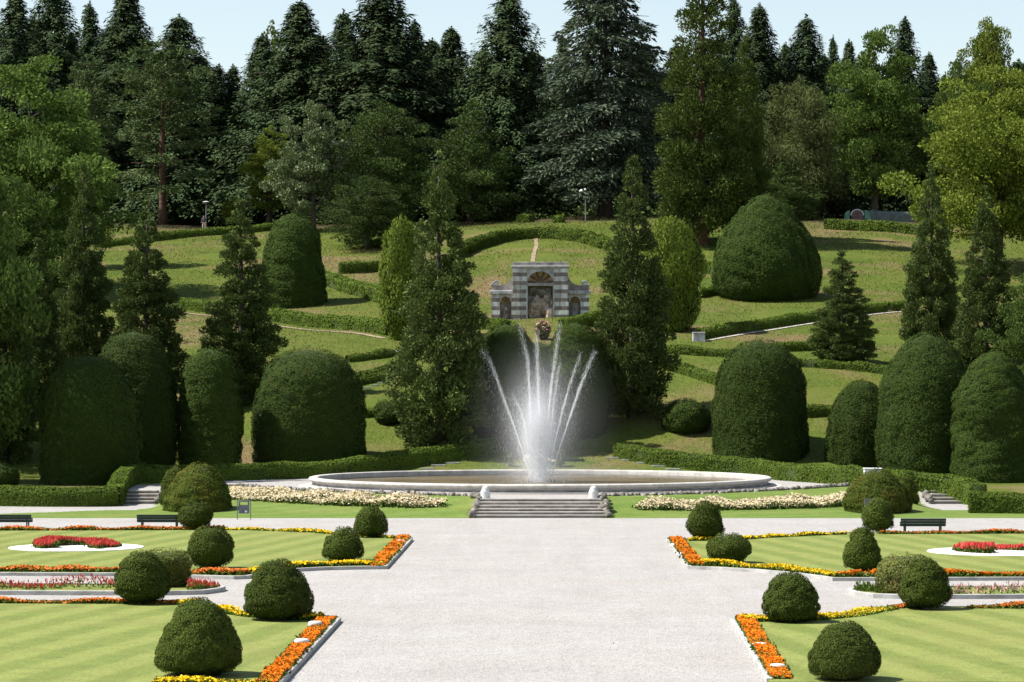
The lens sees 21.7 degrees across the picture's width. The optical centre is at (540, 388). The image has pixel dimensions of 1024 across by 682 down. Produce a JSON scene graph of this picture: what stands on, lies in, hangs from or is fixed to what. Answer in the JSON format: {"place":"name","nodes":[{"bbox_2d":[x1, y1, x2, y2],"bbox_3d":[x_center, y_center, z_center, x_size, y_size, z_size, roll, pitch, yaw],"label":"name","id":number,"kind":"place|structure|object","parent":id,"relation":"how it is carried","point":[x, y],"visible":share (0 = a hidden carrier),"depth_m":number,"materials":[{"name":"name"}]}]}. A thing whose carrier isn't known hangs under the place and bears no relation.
{"place":"outdoors","nodes":[
{"label":"outdoors","id":0,"kind":"place"},
{"bbox_2d":[0,585,208,590],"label":"lawn","id":1,"kind":"structure","parent":0,"point":[84,587],"depth_m":77.86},
{"bbox_2d":[0,582,225,594],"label":"kerb","id":2,"kind":"structure","parent":1,"relation":"on","point":[221,588],"depth_m":76.33,"materials":[{"name":"grey stone"}]},
{"bbox_2d":[144,546,193,586],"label":"clipped privet","id":3,"kind":"object","parent":1,"relation":"on","point":[179,568],"visible":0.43,"depth_m":78.43,"materials":[{"name":"green plant"}]},
{"bbox_2d":[0,603,311,681],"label":"lawn","id":4,"kind":"structure","parent":0,"point":[69,642],"depth_m":61.52,"materials":[{"name":"plant"}]},
{"bbox_2d":[113,549,171,603],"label":"clipped yew","id":5,"kind":"object","parent":4,"relation":"on","point":[140,577],"visible":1,"depth_m":71.92,"materials":[{"name":"green plant"}]},
{"bbox_2d":[153,596,242,675],"bbox_3d":[-6.957,5.083,54.310,1.820,1.747,1.767,0,0,0],"label":"clipped yew","id":6,"kind":"object","parent":4,"relation":"on","point":[199,637],"visible":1,"depth_m":53.75,"materials":[{"name":"green plant"}]},
{"bbox_2d":[242,558,314,619],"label":"clipped yew","id":7,"kind":"object","parent":4,"relation":"on","point":[276,590],"visible":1,"depth_m":66.87,"materials":[{"name":"green plant"}]},
{"bbox_2d":[255,615,339,681],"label":"flower border","id":8,"kind":"object","parent":4,"relation":"on","point":[285,661],"visible":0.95,"depth_m":58.04,"materials":[{"name":"orange plant"}]},
{"bbox_2d":[0,529,392,575],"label":"lawn","id":9,"kind":"structure","parent":0,"point":[254,548],"depth_m":98.62,"materials":[{"name":"plant"}]},
{"bbox_2d":[0,563,249,574],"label":"flower border","id":10,"kind":"object","parent":9,"relation":"on","point":[88,568],"visible":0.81,"depth_m":84.89,"materials":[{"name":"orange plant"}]},
{"bbox_2d":[0,538,412,579],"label":"kerb","id":11,"kind":"structure","parent":9,"relation":"on","point":[386,566],"depth_m":84.17,"materials":[{"name":"grey stone"}]},
{"bbox_2d":[187,525,234,567],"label":"clipped yew","id":12,"kind":"object","parent":9,"relation":"on","point":[210,546],"visible":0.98,"depth_m":86.17,"materials":[{"name":"green plant"}]},
{"bbox_2d":[321,525,364,560],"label":"clipped yew","id":13,"kind":"object","parent":9,"relation":"on","point":[343,543],"visible":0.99,"depth_m":90.18,"materials":[{"name":"green plant"}]},
{"bbox_2d":[143,478,822,497],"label":"gravel terrace","id":14,"kind":"structure","parent":0,"point":[292,483],"depth_m":142.41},
{"bbox_2d":[299,469,781,494],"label":"pool","id":15,"kind":"structure","parent":14,"relation":"on","point":[746,481],"depth_m":133.40,"materials":[{"name":"stone"}]},
{"bbox_2d":[339,475,740,483],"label":"water","id":16,"kind":"structure","parent":15,"relation":"in","point":[515,479],"depth_m":145.56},
{"bbox_2d":[483,366,597,482],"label":"spray","id":17,"kind":"object","parent":16,"relation":"on","point":[542,461],"visible":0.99,"depth_m":141.13,"materials":[{"name":"liquid"}]},
{"bbox_2d":[474,498,606,517],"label":"stone steps","id":18,"kind":"structure","parent":14,"relation":"on","point":[538,508],"depth_m":122.77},
{"bbox_2d":[0,485,968,513],"bbox_3d":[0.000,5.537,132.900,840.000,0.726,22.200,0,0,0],"label":"gravel path","id":19,"kind":"structure","parent":0,"point":[10,509],"depth_m":132.77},
{"bbox_2d":[0,485,118,506],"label":"hedge","id":20,"kind":"object","parent":19,"relation":"on","point":[45,496],"visible":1,"depth_m":133.74,"materials":[{"name":"green plant"}]},
{"bbox_2d":[909,470,986,504],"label":"hedge","id":21,"kind":"object","parent":19,"relation":"on","point":[957,488],"visible":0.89,"depth_m":137.70,"materials":[{"name":"green plant"}]},
{"bbox_2d":[0,518,1023,681],"bbox_3d":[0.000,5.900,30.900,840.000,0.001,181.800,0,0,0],"label":"gravel forecourt","id":22,"kind":"structure","parent":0,"point":[631,586],"depth_m":74.74,"materials":[{"name":"gravel"}]},
{"bbox_2d":[0,215,1023,492],"bbox_3d":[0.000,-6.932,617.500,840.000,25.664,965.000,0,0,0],"label":"hillside","id":23,"kind":"structure","parent":0,"point":[824,390],"depth_m":211.43,"materials":[{"name":"plant"}]},
{"bbox_2d":[0,211,41,463],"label":"cypress tree","id":24,"kind":"object","parent":23,"relation":"on","point":[13,448],"visible":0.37,"depth_m":157.58,"materials":[{"name":"green plant"}]},
{"bbox_2d":[0,133,58,446],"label":"maple tree","id":25,"kind":"object","parent":23,"relation":"on","point":[13,293],"visible":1,"depth_m":145.63,"materials":[{"name":"green plant"}]},
{"bbox_2d":[8,237,68,416],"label":"cypress tree","id":26,"kind":"object","parent":23,"relation":"on","point":[47,346],"visible":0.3,"depth_m":167.66,"materials":[{"name":"green plant"}]},
{"bbox_2d":[0,175,102,325],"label":"maple tree","id":27,"kind":"object","parent":23,"relation":"on","point":[22,221],"visible":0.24,"depth_m":195.20,"materials":[{"name":"green plant"}]},
{"bbox_2d":[0,0,110,219],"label":"spruce","id":28,"kind":"object","parent":23,"relation":"on","point":[15,38],"visible":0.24,"depth_m":316.75,"materials":[{"name":"green plant"}]},
{"bbox_2d":[27,0,110,214],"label":"spruce","id":29,"kind":"object","parent":23,"relation":"on","point":[58,41],"visible":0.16,"depth_m":328.75,"materials":[{"name":"green plant"}]},
{"bbox_2d":[0,54,142,259],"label":"maple tree","id":30,"kind":"object","parent":23,"relation":"on","point":[74,144],"visible":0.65,"depth_m":229.62,"materials":[{"name":"green plant"}]},
{"bbox_2d":[53,162,115,367],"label":"cypress tree","id":31,"kind":"object","parent":23,"relation":"on","point":[82,303],"visible":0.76,"depth_m":175.21,"materials":[{"name":"green plant"}]},
{"bbox_2d":[47,54,127,192],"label":"pine tree","id":32,"kind":"object","parent":23,"relation":"on","point":[82,81],"visible":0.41,"depth_m":297.64,"materials":[{"name":"green plant"}]},
{"bbox_2d":[37,354,142,484],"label":"clipped yew dome","id":33,"kind":"structure","parent":23,"relation":"on","point":[90,426],"depth_m":143.86,"materials":[{"name":"plant"}]},
{"bbox_2d":[68,1,117,216],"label":"spruce","id":34,"kind":"object","parent":23,"relation":"on","point":[90,31],"visible":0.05,"depth_m":335.46,"materials":[{"name":"green plant"}]},
{"bbox_2d":[48,0,196,224],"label":"spruce","id":35,"kind":"object","parent":23,"relation":"on","point":[126,26],"visible":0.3,"depth_m":322.84,"materials":[{"name":"green plant"}]},
{"bbox_2d":[98,327,179,465],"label":"clipped yew dome","id":36,"kind":"structure","parent":23,"relation":"on","point":[142,361],"depth_m":152.37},
{"bbox_2d":[107,200,190,392],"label":"cypress tree","id":37,"kind":"object","parent":23,"relation":"on","point":[147,300],"visible":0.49,"depth_m":169.33,"materials":[{"name":"green plant"}]},
{"bbox_2d":[105,39,223,224],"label":"pine tree","id":38,"kind":"object","parent":23,"relation":"on","point":[168,81],"visible":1,"depth_m":289.08,"materials":[{"name":"green plant"}]},
{"bbox_2d":[102,13,266,225],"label":"spruce","id":39,"kind":"object","parent":23,"relation":"on","point":[179,36],"visible":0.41,"depth_m":316.81,"materials":[{"name":"green plant"}]},
{"bbox_2d":[98,223,273,247],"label":"hedge","id":40,"kind":"object","parent":23,"relation":"on","point":[177,233],"visible":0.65,"depth_m":270.37,"materials":[{"name":"green plant"}]},
{"bbox_2d":[177,345,244,464],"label":"clipped yew dome","id":41,"kind":"structure","parent":23,"relation":"on","point":[211,417],"depth_m":152.64,"materials":[{"name":"plant"}]},
{"bbox_2d":[169,64,278,226],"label":"spruce","id":42,"kind":"object","parent":23,"relation":"on","point":[232,73],"visible":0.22,"depth_m":320.58,"materials":[{"name":"green plant"}]},
{"bbox_2d":[197,198,288,405],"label":"cypress tree","id":43,"kind":"object","parent":23,"relation":"on","point":[246,358],"visible":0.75,"depth_m":171.12,"materials":[{"name":"green plant"}]},
{"bbox_2d":[139,459,348,482],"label":"hedge","id":44,"kind":"object","parent":23,"relation":"on","point":[156,473],"visible":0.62,"depth_m":149.53,"materials":[{"name":"green plant"}]},
{"bbox_2d":[169,33,329,226],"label":"spruce","id":45,"kind":"object","parent":23,"relation":"on","point":[259,44],"visible":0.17,"depth_m":317.96,"materials":[{"name":"green plant"}]},
{"bbox_2d":[238,125,291,222],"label":"poplar tree","id":46,"kind":"object","parent":23,"relation":"on","point":[269,148],"visible":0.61,"depth_m":291.19,"materials":[{"name":"green plant"}]},
{"bbox_2d":[188,0,357,225],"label":"spruce","id":47,"kind":"object","parent":23,"relation":"on","point":[298,37],"visible":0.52,"depth_m":306.05,"materials":[{"name":"green plant"}]},
{"bbox_2d":[179,297,389,335],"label":"hedge","id":48,"kind":"object","parent":23,"relation":"on","point":[341,322],"visible":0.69,"depth_m":208.06,"materials":[{"name":"green plant"}]},
{"bbox_2d":[261,211,327,308],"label":"clipped yew dome","id":49,"kind":"structure","parent":23,"relation":"on","point":[292,259],"depth_m":221.99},
{"bbox_2d":[250,345,366,462],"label":"clipped yew dome","id":50,"kind":"structure","parent":23,"relation":"on","point":[309,405],"depth_m":154.53,"materials":[{"name":"plant"}]},
{"bbox_2d":[259,100,363,227],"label":"magnolia tree","id":51,"kind":"object","parent":23,"relation":"on","point":[297,181],"visible":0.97,"depth_m":278.15,"materials":[{"name":"green plant"}]},
{"bbox_2d":[315,175,416,248],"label":"yew tree","id":52,"kind":"object","parent":23,"relation":"on","point":[362,226],"visible":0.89,"depth_m":260.69,"materials":[{"name":"green plant"}]},
{"bbox_2d":[319,98,437,224],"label":"yew tree","id":53,"kind":"object","parent":23,"relation":"on","point":[394,150],"visible":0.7,"depth_m":282.40,"materials":[{"name":"green plant"}]},
{"bbox_2d":[246,0,522,224],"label":"spruce","id":54,"kind":"object","parent":23,"relation":"on","point":[379,49],"visible":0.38,"depth_m":300.69,"materials":[{"name":"green plant"}]},
{"bbox_2d":[378,213,426,340],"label":"columnar yew","id":55,"kind":"object","parent":23,"relation":"on","point":[398,247],"visible":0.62,"depth_m":195.77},
{"bbox_2d":[339,437,499,472],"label":"hedge","id":56,"kind":"object","parent":23,"relation":"on","point":[410,457],"visible":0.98,"depth_m":156.61,"materials":[{"name":"green plant"}]},
{"bbox_2d":[380,150,492,448],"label":"cypress tree","id":57,"kind":"object","parent":23,"relation":"on","point":[427,294],"visible":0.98,"depth_m":159.52,"materials":[{"name":"green plant"}]},
{"bbox_2d":[406,25,535,221],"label":"spruce","id":58,"kind":"object","parent":23,"relation":"on","point":[450,41],"visible":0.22,"depth_m":308.78,"materials":[{"name":"green plant"}]},
{"bbox_2d":[413,98,530,221],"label":"yew tree","id":59,"kind":"object","parent":23,"relation":"on","point":[482,175],"visible":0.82,"depth_m":288.54,"materials":[{"name":"green plant"}]},
{"bbox_2d":[412,0,598,221],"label":"spruce","id":60,"kind":"object","parent":23,"relation":"on","point":[506,114],"visible":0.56,"depth_m":295.96,"materials":[{"name":"green plant"}]},
{"bbox_2d":[472,320,540,443],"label":"clipped yew dome","id":61,"kind":"structure","parent":23,"relation":"on","point":[506,349],"depth_m":161.80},
{"bbox_2d":[490,262,590,319],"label":"grotto","id":62,"kind":"object","parent":23,"relation":"on","point":[539,289],"visible":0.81,"depth_m":207.10,"materials":[{"name":"stone"}]},
{"bbox_2d":[460,226,620,256],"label":"hedge","id":63,"kind":"object","parent":23,"relation":"on","point":[487,239],"visible":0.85,"depth_m":260.95,"materials":[{"name":"green plant"}]},
{"bbox_2d":[542,319,610,440],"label":"clipped yew dome","id":64,"kind":"structure","parent":23,"relation":"on","point":[592,401],"depth_m":162.48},
{"bbox_2d":[517,0,676,215],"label":"cedar tree","id":65,"kind":"object","parent":23,"relation":"on","point":[587,121],"visible":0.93,"depth_m":289.20,"materials":[{"name":"green plant"}]},
{"bbox_2d":[593,154,681,419],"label":"cypress tree","id":66,"kind":"object","parent":23,"relation":"on","point":[647,342],"visible":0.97,"depth_m":165.01,"materials":[{"name":"green plant"}]},
{"bbox_2d":[643,215,706,332],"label":"columnar yew","id":67,"kind":"object","parent":23,"relation":"on","point":[678,254],"visible":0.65,"depth_m":194.54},
{"bbox_2d":[661,397,710,434],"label":"clipped yew ball","id":68,"kind":"object","parent":23,"relation":"on","point":[688,416],"visible":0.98,"depth_m":162.91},
{"bbox_2d":[650,0,757,245],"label":"tall cypress tree","id":69,"kind":"object","parent":23,"relation":"on","point":[720,159],"visible":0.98,"depth_m":256.09,"materials":[{"name":"green plant"}]},
{"bbox_2d":[722,35,778,233],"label":"tall cypress tree","id":70,"kind":"object","parent":23,"relation":"on","point":[762,173],"visible":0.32,"depth_m":262.22,"materials":[{"name":"green plant"}]},
{"bbox_2d":[710,338,809,461],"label":"clipped yew dome","id":71,"kind":"structure","parent":23,"relation":"on","point":[758,406],"depth_m":157.84,"materials":[{"name":"plant"}]},
{"bbox_2d":[612,442,916,484],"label":"hedge","id":72,"kind":"object","parent":23,"relation":"on","point":[806,472],"visible":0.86,"depth_m":153.55,"materials":[{"name":"green plant"}]},
{"bbox_2d":[711,191,822,301],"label":"clipped yew dome","id":73,"kind":"structure","parent":23,"relation":"on","point":[765,250],"depth_m":218.87,"materials":[{"name":"plant"}]},
{"bbox_2d":[693,2,843,218],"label":"spruce","id":74,"kind":"object","parent":23,"relation":"on","point":[761,48],"visible":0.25,"depth_m":316.90,"materials":[{"name":"green plant"}]},
{"bbox_2d":[695,302,887,338],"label":"hedge","id":75,"kind":"object","parent":23,"relation":"on","point":[732,328],"visible":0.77,"depth_m":198.33,"materials":[{"name":"green plant"}]},
{"bbox_2d":[762,161,827,219],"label":"yew tree","id":76,"kind":"object","parent":23,"relation":"on","point":[787,191],"visible":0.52,"depth_m":286.85,"materials":[{"name":"green plant"}]},
{"bbox_2d":[749,74,860,218],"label":"weeping tree","id":77,"kind":"object","parent":23,"relation":"on","point":[804,157],"visible":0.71,"depth_m":291.92,"materials":[{"name":"green plant"}]},
{"bbox_2d":[772,14,880,218],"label":"spruce","id":78,"kind":"object","parent":23,"relation":"on","point":[805,50],"visible":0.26,"depth_m":318.73,"materials":[{"name":"green plant"}]},
{"bbox_2d":[806,250,878,362],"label":"cypress tree","id":79,"kind":"object","parent":23,"relation":"on","point":[844,345],"visible":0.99,"depth_m":179.27,"materials":[{"name":"green plant"}]},
{"bbox_2d":[824,378,881,466],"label":"clipped yew dome","id":80,"kind":"structure","parent":23,"relation":"on","point":[852,418],"depth_m":156.46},
{"bbox_2d":[824,218,917,234],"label":"hedge","id":81,"kind":"object","parent":23,"relation":"on","point":[868,225],"visible":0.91,"depth_m":272.25,"materials":[{"name":"green plant"}]},
{"bbox_2d":[807,24,951,210],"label":"maple tree","id":82,"kind":"object","parent":23,"relation":"on","point":[875,106],"visible":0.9,"depth_m":300.14,"materials":[{"name":"green plant"}]},
{"bbox_2d":[836,16,965,222],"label":"spruce","id":83,"kind":"object","parent":23,"relation":"on","point":[905,46],"visible":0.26,"depth_m":320.86,"materials":[{"name":"green plant"}]},
{"bbox_2d":[873,331,967,474],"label":"clipped yew dome","id":84,"kind":"structure","parent":23,"relation":"on","point":[920,383],"depth_m":150.93,"materials":[{"name":"plant"}]},
{"bbox_2d":[898,164,961,346],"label":"cypress tree","id":85,"kind":"object","parent":23,"relation":"on","point":[942,314],"visible":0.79,"depth_m":181.41,"materials":[{"name":"green plant"}]},
{"bbox_2d":[903,58,991,221],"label":"maple tree","id":86,"kind":"object","parent":23,"relation":"on","point":[951,73],"visible":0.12,"depth_m":305.45,"materials":[{"name":"green plant"}]},
{"bbox_2d":[876,62,1023,252],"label":"oak tree","id":87,"kind":"object","parent":23,"relation":"on","point":[991,152],"visible":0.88,"depth_m":242.83,"materials":[{"name":"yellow plant"}]},
{"bbox_2d":[948,185,1020,370],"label":"cypress tree","id":88,"kind":"object","parent":23,"relation":"on","point":[972,309],"visible":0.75,"depth_m":175.28,"materials":[{"name":"green plant"}]},
{"bbox_2d":[949,348,1023,482],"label":"clipped yew dome","id":89,"kind":"structure","parent":23,"relation":"on","point":[986,431],"depth_m":146.21,"materials":[{"name":"plant"}]},
{"bbox_2d":[954,16,1023,169],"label":"oak tree","id":90,"kind":"object","parent":23,"relation":"on","point":[986,48],"visible":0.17,"depth_m":314.81,"materials":[{"name":"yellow plant"}]},
{"bbox_2d":[975,272,1023,378],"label":"maple tree","id":91,"kind":"object","parent":23,"relation":"on","point":[1014,341],"visible":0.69,"depth_m":169.22,"materials":[{"name":"green plant"}]},
{"bbox_2d":[0,483,1023,517],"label":"grass bank","id":92,"kind":"structure","parent":0,"point":[461,507],"depth_m":124.99,"materials":[{"name":"plant"}]},
{"bbox_2d":[162,461,232,511],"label":"clipped yew mound","id":93,"kind":"object","parent":92,"relation":"on","point":[202,482],"visible":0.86,"depth_m":125.98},
{"bbox_2d":[229,485,447,507],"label":"flower bed","id":94,"kind":"object","parent":92,"relation":"on","point":[278,494],"visible":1,"depth_m":127.55,"materials":[{"name":"beige plant"}]},
{"bbox_2d":[631,491,848,510],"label":"flower bed","id":95,"kind":"object","parent":92,"relation":"on","point":[788,501],"visible":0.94,"depth_m":125.96,"materials":[{"name":"white plant"}]},
{"bbox_2d":[841,467,912,513],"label":"clipped yew mound","id":96,"kind":"object","parent":92,"relation":"on","point":[882,483],"visible":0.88,"depth_m":125.31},
{"bbox_2d":[967,490,1023,513],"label":"hedge","id":97,"kind":"object","parent":92,"relation":"on","point":[995,502],"visible":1,"depth_m":126.53,"materials":[{"name":"green plant"}]},
{"bbox_2d":[0,0,1023,174],"label":"sky","id":98,"kind":"structure","parent":0,"point":[942,28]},
{"bbox_2d":[687,533,1023,576],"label":"lawn","id":99,"kind":"structure","parent":0,"point":[822,552],"depth_m":96.18,"materials":[{"name":"plant"}]},
{"bbox_2d":[685,499,724,536],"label":"clipped yew","id":100,"kind":"object","parent":99,"relation":"on","point":[705,519],"visible":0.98,"depth_m":102.51,"materials":[{"name":"green plant"}]},
{"bbox_2d":[706,532,751,561],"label":"clipped yew","id":101,"kind":"object","parent":99,"relation":"on","point":[731,546],"visible":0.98,"depth_m":89.01,"materials":[{"name":"green plant"}]},
{"bbox_2d":[666,532,1023,580],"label":"kerb","id":102,"kind":"structure","parent":99,"relation":"on","point":[822,577],"depth_m":82.75,"materials":[{"name":"grey stone"}]},
{"bbox_2d":[842,526,882,571],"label":"clipped yew","id":103,"kind":"object","parent":99,"relation":"on","point":[862,551],"visible":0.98,"depth_m":85.00,"materials":[{"name":"green plant"}]},
{"bbox_2d":[759,607,1023,681],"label":"lawn","id":104,"kind":"structure","parent":0,"point":[951,644],"depth_m":61.03,"materials":[{"name":"plant"}]},
{"bbox_2d":[734,613,794,678],"bbox_3d":[5.023,5.757,60.465,0.662,0.270,13.909,0,0,1],"label":"flower border","id":105,"kind":"object","parent":104,"relation":"on","point":[767,653],"visible":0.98,"depth_m":58.68,"materials":[{"name":"orange plant"}]},
{"bbox_2d":[761,570,820,622],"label":"clipped yew","id":106,"kind":"object","parent":104,"relation":"on","point":[791,598],"visible":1,"depth_m":66.32,"materials":[{"name":"green plant"}]},
{"bbox_2d":[807,620,881,680],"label":"clipped yew","id":107,"kind":"object","parent":104,"relation":"on","point":[844,650],"visible":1,"depth_m":53.05,"materials":[{"name":"green plant"}]},
{"bbox_2d":[897,556,952,608],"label":"clipped yew","id":108,"kind":"object","parent":104,"relation":"on","point":[924,584],"visible":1,"depth_m":70.23,"materials":[{"name":"green plant"}]},
{"bbox_2d":[859,587,1023,593],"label":"lawn","id":109,"kind":"structure","parent":0,"point":[986,590],"depth_m":76.71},
{"bbox_2d":[874,551,930,593],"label":"clipped privet","id":110,"kind":"object","parent":109,"relation":"on","point":[890,573],"visible":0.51,"depth_m":75.75,"materials":[{"name":"green plant"}]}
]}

